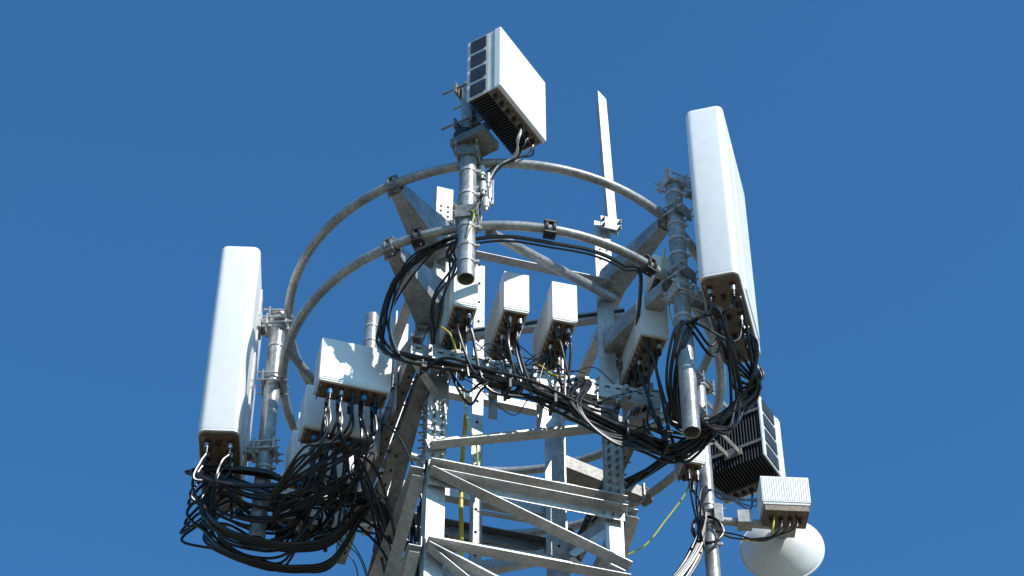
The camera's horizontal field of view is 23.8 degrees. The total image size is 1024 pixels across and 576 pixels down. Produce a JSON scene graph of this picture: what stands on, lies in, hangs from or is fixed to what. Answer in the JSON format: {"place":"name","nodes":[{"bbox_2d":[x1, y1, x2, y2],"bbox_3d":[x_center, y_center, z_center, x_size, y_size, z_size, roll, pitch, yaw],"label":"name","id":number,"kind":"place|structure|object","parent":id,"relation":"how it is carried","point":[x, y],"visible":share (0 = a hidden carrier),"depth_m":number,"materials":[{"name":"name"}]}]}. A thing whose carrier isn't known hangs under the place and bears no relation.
{"place":"outdoors","nodes":[
{"label":"outdoors","id":0,"kind":"place"},
{"bbox_2d":[0,0,1023,575],"label":"sky","id":1,"kind":"structure","parent":0,"point":[878,145],"materials":[{"name":"blue"}]},
{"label":"concrete foundation pad","id":2,"kind":"object","parent":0,"visible":0},
{"bbox_2d":[336,186,662,575],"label":"lattice tower","id":3,"kind":"structure","parent":2,"relation":"on","point":[562,548],"depth_m":15.75,"materials":[{"name":"metal"}]},
{"bbox_2d":[179,399,410,573],"bbox_3d":[-1.473,1.400,15.795,1.666,0.694,1.105,-19,-50,17],"label":"feeder cable bundle","id":4,"kind":"object","parent":3,"relation":"attached to","point":[301,541],"visible":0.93,"depth_m":15.75,"materials":[{"name":"black rubber"}]},
{"bbox_2d":[311,401,421,575],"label":"trunk cable run","id":5,"kind":"object","parent":3,"relation":"attached to","point":[414,536],"visible":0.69,"depth_m":15.65,"materials":[{"name":"black rubber"}]},
{"bbox_2d":[278,159,725,535],"bbox_3d":[-0.070,0.534,16.979,3.086,1.163,3.086,0,-47,0],"label":"circular antenna mount","id":6,"kind":"object","parent":3,"relation":"attached to","point":[424,223],"visible":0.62,"depth_m":16.39,"materials":[{"name":"metal"}]},
{"bbox_2d":[248,306,292,537],"bbox_3d":[-1.650,0.908,16.489,0.217,2.120,0.175,0,-47,0],"label":"antenna mast pipe","id":7,"kind":"object","parent":6,"relation":"attached to","point":[270,385],"visible":0.84,"depth_m":16.55,"materials":[{"name":"metal"}]},
{"bbox_2d":[198,246,292,518],"bbox_3d":[-1.818,0.647,16.777,0.567,1.942,0.808,0,-47,0],"label":"panel antenna","id":8,"kind":"object","parent":7,"relation":"attached to","point":[240,327],"visible":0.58,"depth_m":16.42,"materials":[{"name":"white paint"}]},
{"bbox_2d":[297,412,299,429],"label":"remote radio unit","id":9,"kind":"object","parent":6,"relation":"attached to","point":[298,421],"visible":0.05,"depth_m":16.72,"materials":[{"name":"white paint"}]},
{"bbox_2d":[285,429,353,498],"bbox_3d":[-1.277,1.240,16.308,0.474,0.498,0.213,12,-48,-11],"label":"remote radio unit","id":10,"kind":"object","parent":6,"relation":"attached to","point":[294,447],"visible":0.16,"depth_m":16.25,"materials":[{"name":"white paint"}]},
{"bbox_2d":[298,384,374,462],"bbox_3d":[-1.156,0.924,16.026,0.474,0.498,0.213,12,-48,-11],"label":"remote radio unit","id":11,"kind":"object","parent":6,"relation":"attached to","point":[311,412],"visible":0.44,"depth_m":15.93,"materials":[{"name":"white paint"}]},
{"bbox_2d":[360,312,378,459],"bbox_3d":[-0.993,0.782,17.329,0.186,1.680,0.112,0,-47,0],"label":"antenna mast pipe","id":12,"kind":"object","parent":6,"relation":"attached to","point":[371,324],"visible":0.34,"depth_m":17.78,"materials":[{"name":"metal"}]},
{"bbox_2d":[313,337,391,418],"bbox_3d":[-1.035,0.608,15.745,0.474,0.498,0.213,12,-48,-11],"label":"remote radio unit","id":13,"kind":"object","parent":12,"relation":"attached to","point":[348,373],"visible":0.99,"depth_m":15.67,"materials":[{"name":"white paint"}]},
{"bbox_2d":[439,268,477,350],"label":"remote radio unit","id":14,"kind":"object","parent":6,"relation":"attached to","point":[460,303],"visible":0.77,"depth_m":15.85,"materials":[{"name":"white paint"}]},
{"bbox_2d":[450,81,498,284],"bbox_3d":[-0.243,-0.721,16.016,0.294,1.950,0.288,-19,-50,17],"label":"antenna mast pipe","id":15,"kind":"object","parent":6,"relation":"attached to","point":[470,146],"visible":0.95,"depth_m":15.97,"materials":[{"name":"metal"}]},
{"bbox_2d":[441,27,545,155],"bbox_3d":[-0.177,-1.247,16.492,0.605,0.676,0.583,-25,-52,21],"label":"active antenna unit","id":16,"kind":"object","parent":15,"relation":"attached to","point":[505,88],"visible":0.92,"depth_m":16.29,"materials":[{"name":"white paint"}]},
{"bbox_2d":[485,271,528,359],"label":"remote radio unit","id":17,"kind":"object","parent":6,"relation":"attached to","point":[510,307],"visible":0.73,"depth_m":15.96,"materials":[{"name":"white paint"}]},
{"bbox_2d":[532,281,577,368],"bbox_3d":[0.280,0.321,16.155,0.176,0.478,0.543,11,-48,-10],"label":"remote radio unit","id":18,"kind":"object","parent":6,"relation":"attached to","point":[558,317],"visible":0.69,"depth_m":16.03,"materials":[{"name":"white paint"}]},
{"bbox_2d":[617,295,668,387],"bbox_3d":[0.875,0.422,16.311,0.199,0.498,0.563,11,-48,-10],"label":"remote radio unit","id":19,"kind":"object","parent":6,"relation":"attached to","point":[650,330],"visible":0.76,"depth_m":16.15,"materials":[{"name":"white paint"}]},
{"bbox_2d":[644,254,670,292],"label":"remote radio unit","id":20,"kind":"object","parent":6,"relation":"attached to","point":[651,283],"visible":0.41,"depth_m":16.32,"materials":[{"name":"white paint"}]},
{"bbox_2d":[656,179,700,438],"bbox_3d":[1.110,0.092,15.899,0.214,2.350,0.170,-34,-55,27],"label":"antenna mast pipe","id":21,"kind":"object","parent":6,"relation":"attached to","point":[677,212],"visible":0.89,"depth_m":15.88,"materials":[{"name":"metal"}]},
{"bbox_2d":[654,106,759,364],"bbox_3d":[1.287,-0.309,16.460,0.563,1.842,0.830,-11,-48,10],"label":"panel antenna","id":22,"kind":"object","parent":21,"relation":"attached to","point":[715,194],"visible":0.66,"depth_m":16.06,"materials":[{"name":"white paint"}]},
{"bbox_2d":[673,435,705,490],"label":"remote radio unit","id":23,"kind":"object","parent":6,"relation":"attached to","point":[682,472],"visible":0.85,"depth_m":16.17,"materials":[{"name":"white paint"}]},
{"bbox_2d":[697,382,722,575],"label":"antenna mast pipe","id":24,"kind":"object","parent":6,"relation":"attached to","point":[712,559],"visible":0.59,"depth_m":16.51,"materials":[{"name":"metal"}]},
{"bbox_2d":[696,369,785,504],"bbox_3d":[1.520,0.993,17.439,0.493,0.646,0.939,-23,-51,20],"label":"active antenna unit","id":25,"kind":"object","parent":24,"relation":"attached to","point":[746,452],"visible":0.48,"depth_m":17.43,"materials":[{"name":"black paint"}]},
{"bbox_2d":[695,476,824,575],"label":"microwave dish","id":26,"kind":"object","parent":24,"relation":"attached to","point":[799,550],"visible":0.9,"depth_m":16.59,"materials":[{"name":"white paint"}]},
{"bbox_2d":[337,339,670,575],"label":"loose wire run","id":27,"kind":"object","parent":3,"relation":"attached to","point":[404,447],"visible":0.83,"depth_m":15.68,"materials":[{"name":"black rubber"}]},
{"bbox_2d":[271,473,342,552],"bbox_3d":[-1.398,1.556,16.589,0.474,0.498,0.213,12,-48,-11],"label":"remote radio unit","id":28,"kind":"object","parent":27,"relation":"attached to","point":[300,524],"visible":0.13,"depth_m":16.47,"materials":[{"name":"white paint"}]},
{"bbox_2d":[375,128,642,385],"bbox_3d":[0.101,-0.131,15.975,1.776,1.655,0.986,13,-48,-12],"label":"jumper cable run","id":29,"kind":"object","parent":3,"relation":"attached to","point":[401,274],"visible":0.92,"depth_m":15.75,"materials":[{"name":"black rubber"}]},
{"bbox_2d":[439,199,692,557],"bbox_3d":[0.387,1.532,14.795,2.101,4.751,1.072,20,-50,-18],"label":"earthing wire run","id":30,"kind":"object","parent":3,"relation":"attached to","point":[462,460],"visible":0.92,"depth_m":15.57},
{"bbox_2d":[416,295,763,522],"bbox_3d":[0.534,0.773,15.754,2.222,0.956,1.230,-6,-47,5],"label":"feeder cable bundle","id":31,"kind":"object","parent":3,"relation":"attached to","point":[683,449],"visible":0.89,"depth_m":15.56,"materials":[{"name":"black rubber"}]},
{"bbox_2d":[596,90,621,235],"bbox_3d":[0.705,-0.948,17.868,0.155,1.629,0.138,0,-47,0],"label":"lightning rod","id":32,"kind":"object","parent":3,"relation":"attached to","point":[610,222],"visible":1,"depth_m":17.84,"materials":[{"name":"metal"}]},
{"bbox_2d":[672,479,797,575],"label":"feeder cable bundle","id":33,"kind":"object","parent":3,"relation":"attached to","point":[690,562],"visible":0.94,"depth_m":16.24,"materials":[{"name":"rubber"}]}
]}

